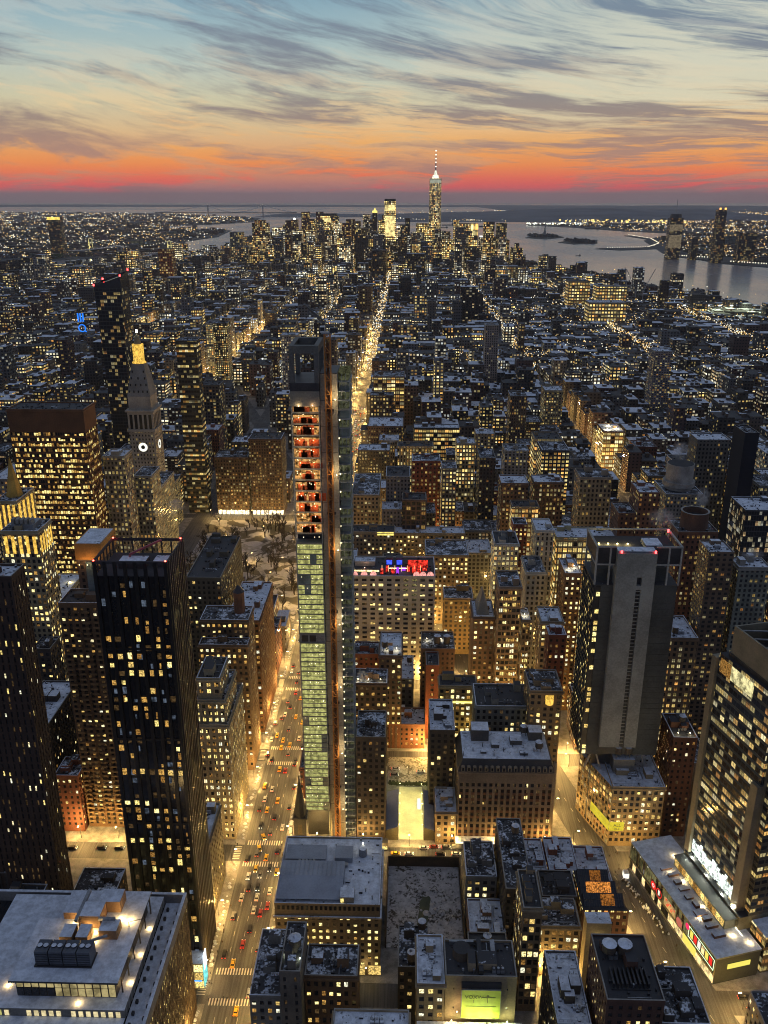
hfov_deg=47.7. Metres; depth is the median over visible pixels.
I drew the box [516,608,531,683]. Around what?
loft building
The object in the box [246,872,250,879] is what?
car
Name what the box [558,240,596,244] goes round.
island
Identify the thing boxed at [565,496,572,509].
city building
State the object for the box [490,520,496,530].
city building
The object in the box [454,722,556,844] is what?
hotel building
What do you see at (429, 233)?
office tower
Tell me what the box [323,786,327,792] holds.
window
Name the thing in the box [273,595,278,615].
city building
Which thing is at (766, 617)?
city building
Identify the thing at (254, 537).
square lawn
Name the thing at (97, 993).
penthouse window
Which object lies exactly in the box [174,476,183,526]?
city building
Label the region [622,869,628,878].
kiosk
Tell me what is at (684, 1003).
loft building
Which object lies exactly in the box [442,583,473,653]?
office building
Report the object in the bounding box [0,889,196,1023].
office building
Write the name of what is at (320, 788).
window
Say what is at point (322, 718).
window
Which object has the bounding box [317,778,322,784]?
window
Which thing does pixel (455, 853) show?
car
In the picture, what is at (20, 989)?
penthouse window
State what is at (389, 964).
pavement
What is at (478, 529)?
city building
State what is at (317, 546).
window
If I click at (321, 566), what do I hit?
window
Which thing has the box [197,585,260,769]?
office building
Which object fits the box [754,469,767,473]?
city building
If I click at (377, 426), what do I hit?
loft building
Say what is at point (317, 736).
window
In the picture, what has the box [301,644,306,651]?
window
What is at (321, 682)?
window
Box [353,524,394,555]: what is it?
office building
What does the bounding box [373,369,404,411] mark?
office building
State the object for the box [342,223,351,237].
office tower
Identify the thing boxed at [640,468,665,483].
city building
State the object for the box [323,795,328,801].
window
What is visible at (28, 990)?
penthouse window
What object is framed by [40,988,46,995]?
penthouse window
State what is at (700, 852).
lobby window
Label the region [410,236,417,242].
office tower
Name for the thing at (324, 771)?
window
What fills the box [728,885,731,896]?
lobby window
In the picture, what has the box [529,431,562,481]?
office building
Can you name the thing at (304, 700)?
window
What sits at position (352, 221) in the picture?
office tower
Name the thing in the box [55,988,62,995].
penthouse window
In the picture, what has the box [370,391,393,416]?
office building
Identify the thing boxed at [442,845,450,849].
car
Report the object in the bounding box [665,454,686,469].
city building
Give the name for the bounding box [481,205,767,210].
hills
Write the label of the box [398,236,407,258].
office tower
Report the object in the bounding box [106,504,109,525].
city building
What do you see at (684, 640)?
apartment tower
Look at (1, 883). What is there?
apartment building
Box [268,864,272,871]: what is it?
car
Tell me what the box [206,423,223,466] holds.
city building
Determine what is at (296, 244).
office tower
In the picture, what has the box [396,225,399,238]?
office tower
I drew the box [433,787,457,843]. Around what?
row house
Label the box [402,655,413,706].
city building
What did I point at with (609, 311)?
office tower
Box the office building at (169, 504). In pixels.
[160,471,178,552]
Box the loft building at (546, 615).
[533,606,564,668]
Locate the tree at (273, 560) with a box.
[269,554,277,569]
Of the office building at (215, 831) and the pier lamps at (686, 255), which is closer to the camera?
the office building at (215, 831)
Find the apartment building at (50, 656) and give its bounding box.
[36,636,65,680]
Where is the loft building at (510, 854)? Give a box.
[494,818,528,940]
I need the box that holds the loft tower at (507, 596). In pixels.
[492,570,522,683]
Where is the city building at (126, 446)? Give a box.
[120,444,130,448]
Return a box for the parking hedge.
[388,780,426,785]
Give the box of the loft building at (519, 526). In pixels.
[511,517,526,575]
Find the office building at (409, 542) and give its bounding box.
[395,525,464,556]
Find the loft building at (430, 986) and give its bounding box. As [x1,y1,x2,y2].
[415,934,446,1023]
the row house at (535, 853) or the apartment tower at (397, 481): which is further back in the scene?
the apartment tower at (397, 481)
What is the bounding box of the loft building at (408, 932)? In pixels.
[398,918,428,1023]
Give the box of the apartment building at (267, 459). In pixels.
[248,432,286,514]
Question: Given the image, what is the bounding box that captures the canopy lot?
[386,767,434,840]
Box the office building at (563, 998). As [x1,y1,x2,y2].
[538,950,591,1023]
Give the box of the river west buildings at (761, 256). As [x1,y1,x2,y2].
[536,212,767,261]
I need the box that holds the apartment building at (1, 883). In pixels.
[0,872,8,888]
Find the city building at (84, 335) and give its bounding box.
[78,333,91,339]
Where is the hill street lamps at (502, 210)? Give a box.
[397,209,763,220]
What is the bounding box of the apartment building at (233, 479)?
[213,448,251,514]
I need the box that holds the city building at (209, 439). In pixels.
[207,435,213,474]
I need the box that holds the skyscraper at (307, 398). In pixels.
[288,337,356,836]
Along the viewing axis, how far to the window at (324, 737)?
436.94 m
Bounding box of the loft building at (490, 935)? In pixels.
[467,932,506,939]
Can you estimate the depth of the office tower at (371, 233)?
3973.10 m
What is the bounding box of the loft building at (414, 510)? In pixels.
[402,490,426,529]
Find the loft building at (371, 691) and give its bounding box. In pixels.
[355,667,388,765]
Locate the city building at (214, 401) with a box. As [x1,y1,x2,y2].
[203,380,227,449]
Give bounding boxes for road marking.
[196,624,712,1023]
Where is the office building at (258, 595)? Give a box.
[232,581,276,731]
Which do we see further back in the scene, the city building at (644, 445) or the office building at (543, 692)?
the city building at (644, 445)
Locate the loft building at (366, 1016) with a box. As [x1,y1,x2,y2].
[331,1008,410,1023]
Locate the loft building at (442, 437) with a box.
[414,422,458,459]
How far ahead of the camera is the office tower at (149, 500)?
732.05 m
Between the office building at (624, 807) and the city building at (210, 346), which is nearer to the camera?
the office building at (624, 807)
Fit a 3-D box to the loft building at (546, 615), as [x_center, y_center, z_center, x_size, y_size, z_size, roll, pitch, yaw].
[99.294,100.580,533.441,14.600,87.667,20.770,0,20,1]
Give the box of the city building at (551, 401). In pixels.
[540,383,563,430]
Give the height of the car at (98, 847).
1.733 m
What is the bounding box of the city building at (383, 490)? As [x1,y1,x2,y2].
[381,480,385,524]
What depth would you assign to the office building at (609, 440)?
1074.04 m
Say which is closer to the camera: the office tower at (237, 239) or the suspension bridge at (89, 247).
the office tower at (237, 239)
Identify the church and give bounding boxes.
[292,775,307,835]
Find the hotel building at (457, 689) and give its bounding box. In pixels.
[437,671,476,766]
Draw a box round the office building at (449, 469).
[440,461,457,525]
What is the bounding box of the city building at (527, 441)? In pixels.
[516,438,530,474]
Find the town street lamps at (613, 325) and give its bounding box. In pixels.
[24,269,767,371]
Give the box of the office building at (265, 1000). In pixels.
[249,928,285,1023]
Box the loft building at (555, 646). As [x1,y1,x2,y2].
[543,624,566,685]
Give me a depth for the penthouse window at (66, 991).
298.48 m
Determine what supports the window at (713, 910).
in the shopping podium
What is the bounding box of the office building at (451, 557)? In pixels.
[424,537,468,623]
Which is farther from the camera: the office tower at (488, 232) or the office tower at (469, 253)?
the office tower at (488, 232)
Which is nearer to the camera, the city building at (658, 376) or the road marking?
the road marking
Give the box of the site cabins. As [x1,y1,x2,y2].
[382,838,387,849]
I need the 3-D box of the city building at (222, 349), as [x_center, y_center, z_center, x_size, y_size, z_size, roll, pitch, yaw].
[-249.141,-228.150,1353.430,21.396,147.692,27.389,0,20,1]
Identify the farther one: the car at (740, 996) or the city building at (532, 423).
the city building at (532, 423)
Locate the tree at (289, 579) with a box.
[287,574,293,589]
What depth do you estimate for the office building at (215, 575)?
567.54 m
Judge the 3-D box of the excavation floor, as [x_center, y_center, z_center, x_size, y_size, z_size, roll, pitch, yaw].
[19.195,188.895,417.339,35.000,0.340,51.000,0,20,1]
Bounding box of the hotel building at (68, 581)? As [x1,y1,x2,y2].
[59,573,79,596]
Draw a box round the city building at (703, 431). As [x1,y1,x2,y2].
[690,430,710,432]
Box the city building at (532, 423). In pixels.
[525,416,539,437]
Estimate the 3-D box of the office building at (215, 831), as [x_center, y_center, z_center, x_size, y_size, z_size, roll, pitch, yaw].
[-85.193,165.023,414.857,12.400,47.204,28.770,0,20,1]
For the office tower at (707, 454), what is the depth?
726.25 m
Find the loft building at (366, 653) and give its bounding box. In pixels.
[355,641,378,668]
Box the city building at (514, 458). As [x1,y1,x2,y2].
[501,443,528,477]
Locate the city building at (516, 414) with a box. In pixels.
[505,387,526,442]
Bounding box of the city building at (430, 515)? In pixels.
[426,502,435,525]
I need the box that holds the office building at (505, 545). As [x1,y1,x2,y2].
[489,529,519,607]
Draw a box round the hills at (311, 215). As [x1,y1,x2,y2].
[256,213,380,216]
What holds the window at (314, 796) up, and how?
in the skyscraper at (307, 398)
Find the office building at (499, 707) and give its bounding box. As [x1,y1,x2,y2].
[471,681,525,731]
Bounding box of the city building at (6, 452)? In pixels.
[0,444,13,467]
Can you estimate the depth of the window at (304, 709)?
431.85 m
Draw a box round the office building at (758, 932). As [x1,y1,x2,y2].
[749,917,767,972]
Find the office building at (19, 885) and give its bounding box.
[10,881,48,889]
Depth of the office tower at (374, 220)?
4459.70 m
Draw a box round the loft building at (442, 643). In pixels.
[420,631,454,706]
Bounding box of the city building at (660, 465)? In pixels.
[656,464,664,468]
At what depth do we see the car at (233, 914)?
409.56 m
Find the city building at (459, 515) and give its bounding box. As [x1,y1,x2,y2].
[455,501,464,525]
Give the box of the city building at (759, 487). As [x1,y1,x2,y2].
[750,474,767,496]
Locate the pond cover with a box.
[417,896,430,924]
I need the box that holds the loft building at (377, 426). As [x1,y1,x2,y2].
[367,417,403,443]
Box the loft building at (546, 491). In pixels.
[529,473,564,526]
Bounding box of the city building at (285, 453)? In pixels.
[285,436,286,470]
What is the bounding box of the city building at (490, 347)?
[483,321,498,382]
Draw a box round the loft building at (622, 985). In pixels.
[585,933,665,1023]
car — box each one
[68,845,77,849]
[96,845,105,849]
[114,845,123,849]
[221,949,227,958]
[230,911,235,919]
[230,959,235,967]
[233,1006,238,1015]
[239,893,243,901]
[240,940,245,948]
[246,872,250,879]
[246,883,251,891]
[247,924,252,932]
[251,906,255,913]
[254,893,259,900]
[255,882,260,890]
[258,870,262,877]
[258,909,262,916]
[265,902,269,909]
[267,887,271,894]
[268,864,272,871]
[274,868,278,875]
[391,851,399,855]
[404,851,413,855]
[419,845,427,849]
[430,844,438,848]
[436,851,444,855]
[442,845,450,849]
[451,851,460,855]
[737,994,748,999]
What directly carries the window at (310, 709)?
in the skyscraper at (307, 398)
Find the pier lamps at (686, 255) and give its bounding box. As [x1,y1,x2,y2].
[612,235,766,263]
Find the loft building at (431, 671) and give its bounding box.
[424,651,438,737]
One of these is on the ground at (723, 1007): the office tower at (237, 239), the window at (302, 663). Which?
the office tower at (237, 239)
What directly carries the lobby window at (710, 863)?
in the hotel tower at (726, 846)
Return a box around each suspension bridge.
[39,238,203,251]
[65,245,190,257]
[155,205,296,216]
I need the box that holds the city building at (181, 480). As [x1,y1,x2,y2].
[166,470,184,504]
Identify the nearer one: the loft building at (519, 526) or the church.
the church
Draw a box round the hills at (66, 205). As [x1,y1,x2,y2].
[0,204,618,206]
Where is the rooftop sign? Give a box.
[77,313,86,331]
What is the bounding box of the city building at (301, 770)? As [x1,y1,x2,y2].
[299,750,304,797]
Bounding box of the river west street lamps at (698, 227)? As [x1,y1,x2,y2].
[539,211,767,255]
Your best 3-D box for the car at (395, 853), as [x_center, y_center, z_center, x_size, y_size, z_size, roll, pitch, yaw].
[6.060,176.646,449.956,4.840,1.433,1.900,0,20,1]
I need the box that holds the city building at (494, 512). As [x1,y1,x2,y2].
[493,505,496,519]
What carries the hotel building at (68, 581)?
on the ground at (723, 1007)
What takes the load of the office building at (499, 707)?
on the ground at (723, 1007)
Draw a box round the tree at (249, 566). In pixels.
[243,561,250,575]
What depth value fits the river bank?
8911.94 m
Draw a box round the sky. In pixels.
[0,0,767,202]
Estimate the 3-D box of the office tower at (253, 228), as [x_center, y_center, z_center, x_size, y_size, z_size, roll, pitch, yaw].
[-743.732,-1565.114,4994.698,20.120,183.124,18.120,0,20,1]
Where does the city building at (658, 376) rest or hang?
on the ground at (723, 1007)
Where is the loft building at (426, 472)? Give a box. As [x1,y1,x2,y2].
[412,453,439,525]
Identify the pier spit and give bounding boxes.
[597,236,664,250]
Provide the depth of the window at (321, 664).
423.19 m
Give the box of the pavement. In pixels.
[65,370,767,1023]
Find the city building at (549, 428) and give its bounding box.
[539,425,560,431]
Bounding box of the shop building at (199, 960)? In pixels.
[192,948,207,988]
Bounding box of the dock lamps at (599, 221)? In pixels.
[526,219,685,224]
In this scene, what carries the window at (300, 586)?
in the skyscraper at (307, 398)
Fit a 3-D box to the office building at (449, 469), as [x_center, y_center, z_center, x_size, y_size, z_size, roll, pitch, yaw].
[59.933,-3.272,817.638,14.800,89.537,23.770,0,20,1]
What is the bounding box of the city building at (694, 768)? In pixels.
[688,734,699,804]
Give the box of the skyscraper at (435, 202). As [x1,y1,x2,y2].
[429,150,441,228]
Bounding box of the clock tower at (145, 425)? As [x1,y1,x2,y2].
[125,330,165,473]
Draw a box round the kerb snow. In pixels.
[193,620,300,1023]
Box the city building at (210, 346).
[205,320,218,375]
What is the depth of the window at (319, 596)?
410.87 m
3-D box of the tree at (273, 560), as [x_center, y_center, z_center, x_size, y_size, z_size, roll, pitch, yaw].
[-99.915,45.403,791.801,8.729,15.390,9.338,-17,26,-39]
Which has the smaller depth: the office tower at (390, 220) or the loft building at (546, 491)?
the loft building at (546, 491)
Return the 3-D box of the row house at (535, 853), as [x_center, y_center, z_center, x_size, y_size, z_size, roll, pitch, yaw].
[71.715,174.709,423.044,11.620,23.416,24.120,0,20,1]
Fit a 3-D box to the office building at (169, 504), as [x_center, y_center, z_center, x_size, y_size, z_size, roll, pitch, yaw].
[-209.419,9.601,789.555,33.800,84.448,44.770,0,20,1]
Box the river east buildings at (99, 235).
[0,211,253,259]
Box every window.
[0,597,70,883]
[3,525,63,661]
[12,428,106,572]
[17,987,24,994]
[25,987,31,994]
[32,988,39,994]
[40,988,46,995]
[48,988,54,995]
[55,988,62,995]
[63,988,69,995]
[64,608,120,818]
[71,988,77,995]
[78,989,85,995]
[86,989,92,996]
[94,989,100,996]
[101,581,194,934]
[101,989,108,996]
[109,989,115,996]
[119,745,123,750]
[122,768,126,774]
[139,670,143,675]
[149,769,154,774]
[170,696,175,701]
[190,573,235,687]
[194,965,202,971]
[195,973,203,979]
[195,981,203,987]
[198,685,234,720]
[199,670,227,692]
[200,649,252,759]
[200,705,247,836]
[202,620,256,740]
[203,963,205,985]
[257,661,262,723]
[277,905,378,910]
[297,544,302,552]
[297,555,303,563]
[298,565,303,573]
[298,575,303,583]
[298,585,304,593]
[299,595,304,603]
[299,605,304,612]
[300,615,305,622]
[300,624,305,632]
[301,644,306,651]
[301,653,306,660]
[301,662,306,669]
[302,672,307,679]
[302,681,307,688]
[302,690,307,697]
[303,545,309,552]
[303,699,308,706]
[303,708,308,715]
[303,717,308,724]
[304,555,309,563]
[304,565,309,573]
[304,575,310,583]
[304,726,309,733]
[304,735,309,741]
[304,743,309,750]
[305,585,310,593]
[305,595,310,603]
[305,605,311,613]
[305,752,309,758]
[305,761,310,767]
[305,769,310,775]
[306,615,311,622]
[306,625,311,632]
[306,786,311,792]
[306,794,311,800]
[307,644,312,651]
[307,653,312,660]
[307,663,312,670]
[308,672,313,679]
[308,681,313,688]
[308,690,313,697]
[308,919,370,964]
[309,699,314,706]
[309,708,314,715]
[309,717,314,724]
[310,545,315,553]
[310,555,315,563]
[310,565,316,573]
[310,726,314,733]
[310,735,315,741]
[310,744,315,750]
[310,752,315,759]
[311,575,316,583]
[311,585,316,593]
[311,595,317,603]
[311,761,316,767]
[311,769,316,776]
[311,778,316,784]
[312,605,317,613]
[312,615,317,622]
[312,625,317,632]
[312,786,316,792]
[312,794,317,800]
[312,803,317,809]
[313,644,318,651]
[313,653,318,660]
[313,663,318,670]
[314,672,319,679]
[314,681,319,688]
[314,690,319,697]
[315,699,320,706]
[315,708,320,715]
[315,717,320,724]
[315,726,320,733]
[316,545,321,553]
[316,555,321,563]
[316,735,321,741]
[316,744,321,750]
[316,752,321,759]
[317,565,322,573]
[317,575,322,583]
[317,585,322,593]
[317,769,322,776]
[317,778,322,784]
[317,786,322,792]
[318,595,323,603]
[318,605,323,613]
[318,615,323,622]
[318,625,323,632]
[318,795,322,801]
[319,644,324,651]
[319,653,324,660]
[320,663,324,670]
[320,672,324,679]
[320,681,325,688]
[320,690,325,697]
[321,699,325,706]
[321,708,325,715]
[321,717,326,724]
[321,726,326,733]
[322,735,326,741]
[322,744,326,750]
[322,752,327,759]
[322,761,327,767]
[323,769,327,776]
[323,778,327,784]
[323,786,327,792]
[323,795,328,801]
[354,579,432,670]
[358,748,383,834]
[396,536,459,553]
[434,559,466,615]
[458,783,547,839]
[474,626,492,658]
[496,591,520,683]
[521,624,528,683]
[530,695,556,757]
[545,695,553,705]
[562,577,579,705]
[634,803,658,835]
[696,845,699,857]
[697,955,700,964]
[698,845,702,861]
[700,960,704,970]
[701,851,704,864]
[703,854,706,865]
[704,965,708,976]
[708,860,711,871]
[708,971,712,981]
[710,859,714,876]
[711,906,715,915]
[713,862,716,879]
[715,867,719,880]
[715,911,719,920]
[717,873,721,885]
[719,657,724,673]
[719,916,723,926]
[720,874,723,887]
[723,661,727,675]
[723,874,726,890]
[725,882,728,894]
[726,663,731,679]
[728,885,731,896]
[730,666,734,681]
[733,670,738,685]
[737,672,742,688]
[741,675,746,690]
[745,679,749,694]
[748,682,753,697]
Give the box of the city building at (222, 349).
[213,317,232,379]
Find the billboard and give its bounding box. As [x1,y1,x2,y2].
[460,981,501,1018]
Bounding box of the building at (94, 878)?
[74,867,127,890]
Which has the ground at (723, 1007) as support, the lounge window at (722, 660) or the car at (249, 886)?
the car at (249, 886)
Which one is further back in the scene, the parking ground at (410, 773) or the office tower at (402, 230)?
the office tower at (402, 230)
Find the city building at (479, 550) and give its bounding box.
[465,539,490,598]
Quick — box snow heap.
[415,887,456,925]
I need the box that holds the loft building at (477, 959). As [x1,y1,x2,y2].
[417,937,521,1023]
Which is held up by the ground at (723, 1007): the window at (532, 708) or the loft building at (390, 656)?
the loft building at (390, 656)
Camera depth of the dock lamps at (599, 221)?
11367.87 m
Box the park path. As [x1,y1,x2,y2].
[186,521,296,619]
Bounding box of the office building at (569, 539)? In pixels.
[549,524,613,664]
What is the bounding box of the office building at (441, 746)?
[427,699,454,806]
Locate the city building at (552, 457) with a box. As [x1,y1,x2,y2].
[535,441,569,513]
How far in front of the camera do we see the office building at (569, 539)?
605.66 m
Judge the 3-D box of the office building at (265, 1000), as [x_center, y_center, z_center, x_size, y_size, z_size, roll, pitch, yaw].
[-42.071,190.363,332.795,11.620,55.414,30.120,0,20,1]
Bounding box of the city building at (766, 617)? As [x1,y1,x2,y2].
[764,602,767,621]
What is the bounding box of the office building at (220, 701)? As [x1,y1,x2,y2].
[196,656,248,838]
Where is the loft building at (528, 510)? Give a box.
[509,500,539,554]
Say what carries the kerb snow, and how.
on the ground at (723, 1007)
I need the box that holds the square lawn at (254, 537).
[186,520,297,622]
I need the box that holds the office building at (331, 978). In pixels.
[303,943,360,1023]
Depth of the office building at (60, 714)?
478.65 m
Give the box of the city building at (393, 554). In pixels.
[383,553,401,555]
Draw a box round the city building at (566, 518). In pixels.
[561,514,570,525]
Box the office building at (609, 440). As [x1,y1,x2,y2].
[595,423,624,470]
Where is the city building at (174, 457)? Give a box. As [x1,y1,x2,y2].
[164,446,183,472]
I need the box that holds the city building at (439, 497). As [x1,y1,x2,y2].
[439,475,440,514]
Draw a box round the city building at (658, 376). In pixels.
[644,344,672,413]
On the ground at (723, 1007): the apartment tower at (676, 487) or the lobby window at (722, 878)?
the apartment tower at (676, 487)
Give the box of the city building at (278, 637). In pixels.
[274,616,282,674]
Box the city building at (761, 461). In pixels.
[754,440,767,468]
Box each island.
[526,235,563,238]
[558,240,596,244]
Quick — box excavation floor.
[386,866,462,947]
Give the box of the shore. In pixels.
[0,212,260,260]
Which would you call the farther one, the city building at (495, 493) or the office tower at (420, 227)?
the office tower at (420, 227)
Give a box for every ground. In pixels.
[67,275,748,1023]
[388,757,427,785]
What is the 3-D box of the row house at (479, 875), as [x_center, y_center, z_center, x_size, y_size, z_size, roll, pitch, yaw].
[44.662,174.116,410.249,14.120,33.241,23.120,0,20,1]
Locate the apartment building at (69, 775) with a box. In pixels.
[56,754,88,830]
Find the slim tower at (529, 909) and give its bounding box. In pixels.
[512,865,544,1010]
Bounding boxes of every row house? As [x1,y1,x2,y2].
[388,705,424,748]
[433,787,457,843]
[462,838,496,926]
[465,898,507,939]
[524,838,546,870]
[542,836,578,875]
[573,845,611,880]
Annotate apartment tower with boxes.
[58,588,124,826]
[74,528,117,590]
[92,537,216,966]
[93,269,133,448]
[176,338,211,512]
[386,465,409,511]
[475,445,495,519]
[571,464,612,526]
[609,502,635,535]
[629,480,660,535]
[652,615,699,763]
[654,459,702,535]
[666,506,718,620]
[687,539,734,738]
[720,553,767,651]
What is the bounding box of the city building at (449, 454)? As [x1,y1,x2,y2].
[445,448,454,460]
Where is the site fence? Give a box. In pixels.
[385,855,465,947]
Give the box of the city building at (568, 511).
[565,508,571,514]
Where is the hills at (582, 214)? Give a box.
[370,208,767,221]
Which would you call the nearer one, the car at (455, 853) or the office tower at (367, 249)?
the car at (455, 853)
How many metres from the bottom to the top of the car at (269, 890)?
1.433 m
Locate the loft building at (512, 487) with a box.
[496,475,528,530]
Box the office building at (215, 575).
[187,532,243,690]
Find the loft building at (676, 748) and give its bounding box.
[656,713,697,835]
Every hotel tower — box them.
[569,528,683,818]
[684,622,767,930]
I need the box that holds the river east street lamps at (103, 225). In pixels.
[0,211,250,256]
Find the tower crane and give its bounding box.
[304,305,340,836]
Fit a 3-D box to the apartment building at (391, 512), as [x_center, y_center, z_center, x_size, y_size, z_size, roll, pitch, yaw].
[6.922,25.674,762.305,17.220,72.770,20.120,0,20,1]
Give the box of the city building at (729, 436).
[727,435,759,450]
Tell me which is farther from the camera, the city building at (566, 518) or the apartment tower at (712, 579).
the city building at (566, 518)
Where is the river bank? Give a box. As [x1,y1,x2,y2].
[528,211,767,267]
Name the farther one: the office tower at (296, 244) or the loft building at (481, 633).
the office tower at (296, 244)
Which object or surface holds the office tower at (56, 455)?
on the ground at (723, 1007)
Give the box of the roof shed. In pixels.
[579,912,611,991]
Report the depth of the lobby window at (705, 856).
408.52 m
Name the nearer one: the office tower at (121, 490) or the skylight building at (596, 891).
the skylight building at (596, 891)
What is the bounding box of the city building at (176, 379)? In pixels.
[174,359,179,398]
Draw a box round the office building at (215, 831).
[206,802,225,913]
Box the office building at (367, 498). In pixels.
[353,473,381,524]
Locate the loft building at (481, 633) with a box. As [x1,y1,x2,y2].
[468,586,495,682]
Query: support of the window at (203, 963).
in the shop building at (199, 960)
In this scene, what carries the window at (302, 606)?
in the skyscraper at (307, 398)
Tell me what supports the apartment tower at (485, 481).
on the ground at (723, 1007)
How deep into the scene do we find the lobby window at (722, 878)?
396.00 m
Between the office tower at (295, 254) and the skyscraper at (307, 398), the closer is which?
the skyscraper at (307, 398)
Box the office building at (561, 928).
[538,896,581,974]
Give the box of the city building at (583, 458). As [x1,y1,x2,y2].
[569,447,590,467]
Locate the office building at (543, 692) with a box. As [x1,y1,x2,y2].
[523,669,563,764]
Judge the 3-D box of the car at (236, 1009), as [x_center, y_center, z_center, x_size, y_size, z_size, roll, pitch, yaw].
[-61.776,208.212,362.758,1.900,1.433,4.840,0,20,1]
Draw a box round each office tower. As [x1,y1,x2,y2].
[0,458,37,563]
[0,517,68,680]
[0,563,73,889]
[5,401,108,572]
[47,217,66,253]
[101,449,141,552]
[134,466,166,552]
[158,248,176,276]
[230,231,244,259]
[237,246,249,263]
[249,249,259,265]
[252,223,254,234]
[252,235,264,249]
[254,220,265,234]
[254,241,265,251]
[258,223,269,234]
[259,252,267,261]
[261,234,270,251]
[272,227,282,235]
[279,921,307,1023]
[285,220,296,229]
[285,230,292,234]
[285,234,292,255]
[292,234,301,242]
[293,230,302,240]
[293,241,302,259]
[293,248,298,262]
[301,211,309,241]
[306,219,315,237]
[307,231,314,241]
[316,212,323,235]
[316,220,324,229]
[316,242,323,263]
[317,227,323,241]
[320,213,337,229]
[325,235,335,259]
[331,216,338,234]
[333,222,341,240]
[336,235,343,257]
[339,245,350,261]
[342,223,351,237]
[343,238,351,244]
[346,219,354,240]
[347,241,353,257]
[353,235,365,272]
[355,228,361,234]
[355,237,368,272]
[356,710,386,837]
[362,228,369,234]
[363,214,369,227]
[364,219,371,230]
[364,247,370,262]
[368,231,378,237]
[369,238,372,250]
[372,208,376,230]
[372,249,386,279]
[372,250,385,285]
[378,220,383,234]
[384,199,395,248]
[387,242,396,253]
[387,251,393,274]
[395,252,409,262]
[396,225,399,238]
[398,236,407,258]
[400,225,404,235]
[405,218,409,234]
[406,252,424,272]
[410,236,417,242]
[410,243,418,252]
[412,243,420,252]
[413,233,424,242]
[416,223,428,232]
[425,227,433,240]
[428,241,436,250]
[441,231,445,250]
[442,239,454,258]
[445,231,450,238]
[453,220,458,238]
[455,227,465,248]
[455,437,475,501]
[459,223,469,230]
[462,249,463,272]
[464,247,476,272]
[465,231,472,246]
[468,235,477,246]
[470,223,477,234]
[478,236,482,250]
[482,222,494,252]
[482,253,490,263]
[491,237,509,261]
[495,223,506,257]
[495,269,509,277]
[497,238,505,263]
[506,266,525,278]
[509,247,522,264]
[564,279,589,308]
[583,300,626,327]
[592,284,627,301]
[657,280,669,304]
[664,200,683,258]
[686,433,730,529]
[687,238,698,259]
[708,237,725,259]
[710,208,726,262]
[718,425,759,540]
[725,496,767,621]
[733,233,757,262]
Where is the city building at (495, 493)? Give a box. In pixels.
[494,482,497,504]
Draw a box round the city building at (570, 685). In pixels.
[566,683,577,750]
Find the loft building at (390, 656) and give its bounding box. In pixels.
[378,631,402,747]
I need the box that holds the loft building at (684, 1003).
[655,964,710,1023]
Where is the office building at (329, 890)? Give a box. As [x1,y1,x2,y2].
[273,836,383,975]
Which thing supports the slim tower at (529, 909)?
on the pavement
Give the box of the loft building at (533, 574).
[520,555,546,668]
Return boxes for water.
[0,203,767,308]
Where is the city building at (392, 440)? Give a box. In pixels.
[379,434,398,465]
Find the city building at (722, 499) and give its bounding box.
[718,465,727,534]
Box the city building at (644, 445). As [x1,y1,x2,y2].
[629,436,656,458]
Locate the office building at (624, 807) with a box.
[575,753,666,845]
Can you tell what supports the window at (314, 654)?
in the skyscraper at (307, 398)
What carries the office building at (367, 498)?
on the ground at (723, 1007)
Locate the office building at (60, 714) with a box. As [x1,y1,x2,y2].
[42,680,78,770]
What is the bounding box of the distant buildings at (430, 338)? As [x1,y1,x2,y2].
[0,228,767,651]
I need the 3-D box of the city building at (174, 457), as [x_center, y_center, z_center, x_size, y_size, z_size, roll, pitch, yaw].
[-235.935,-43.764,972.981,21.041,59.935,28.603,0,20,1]
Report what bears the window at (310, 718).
in the skyscraper at (307, 398)
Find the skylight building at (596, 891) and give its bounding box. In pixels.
[573,869,628,956]
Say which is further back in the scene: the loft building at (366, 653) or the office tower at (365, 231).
the office tower at (365, 231)
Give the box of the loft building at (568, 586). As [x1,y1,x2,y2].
[555,554,581,709]
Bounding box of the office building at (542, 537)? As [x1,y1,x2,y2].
[530,518,554,605]
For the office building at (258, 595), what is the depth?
557.81 m
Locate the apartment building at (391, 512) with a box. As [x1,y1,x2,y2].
[382,501,401,526]
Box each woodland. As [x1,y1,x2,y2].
[527,233,557,236]
[564,237,595,242]
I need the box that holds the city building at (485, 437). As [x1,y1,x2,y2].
[474,424,494,458]
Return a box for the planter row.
[621,878,669,934]
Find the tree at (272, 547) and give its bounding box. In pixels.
[266,543,275,555]
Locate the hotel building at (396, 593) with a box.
[353,555,434,678]
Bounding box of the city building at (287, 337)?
[280,329,299,389]
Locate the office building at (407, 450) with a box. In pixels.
[397,439,433,491]
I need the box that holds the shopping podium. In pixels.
[629,835,761,983]
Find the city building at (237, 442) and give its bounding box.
[231,436,249,449]
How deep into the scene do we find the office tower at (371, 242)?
3910.75 m
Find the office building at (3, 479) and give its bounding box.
[0,462,15,563]
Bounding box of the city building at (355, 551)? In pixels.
[353,549,358,559]
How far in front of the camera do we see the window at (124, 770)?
345.65 m
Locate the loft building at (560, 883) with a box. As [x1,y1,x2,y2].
[537,870,576,903]
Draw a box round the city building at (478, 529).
[462,520,492,545]
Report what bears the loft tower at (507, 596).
on the ground at (723, 1007)
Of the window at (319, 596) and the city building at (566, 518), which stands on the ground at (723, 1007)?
the city building at (566, 518)
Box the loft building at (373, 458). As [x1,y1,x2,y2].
[358,443,389,479]
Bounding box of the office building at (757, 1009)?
[744,990,767,1023]

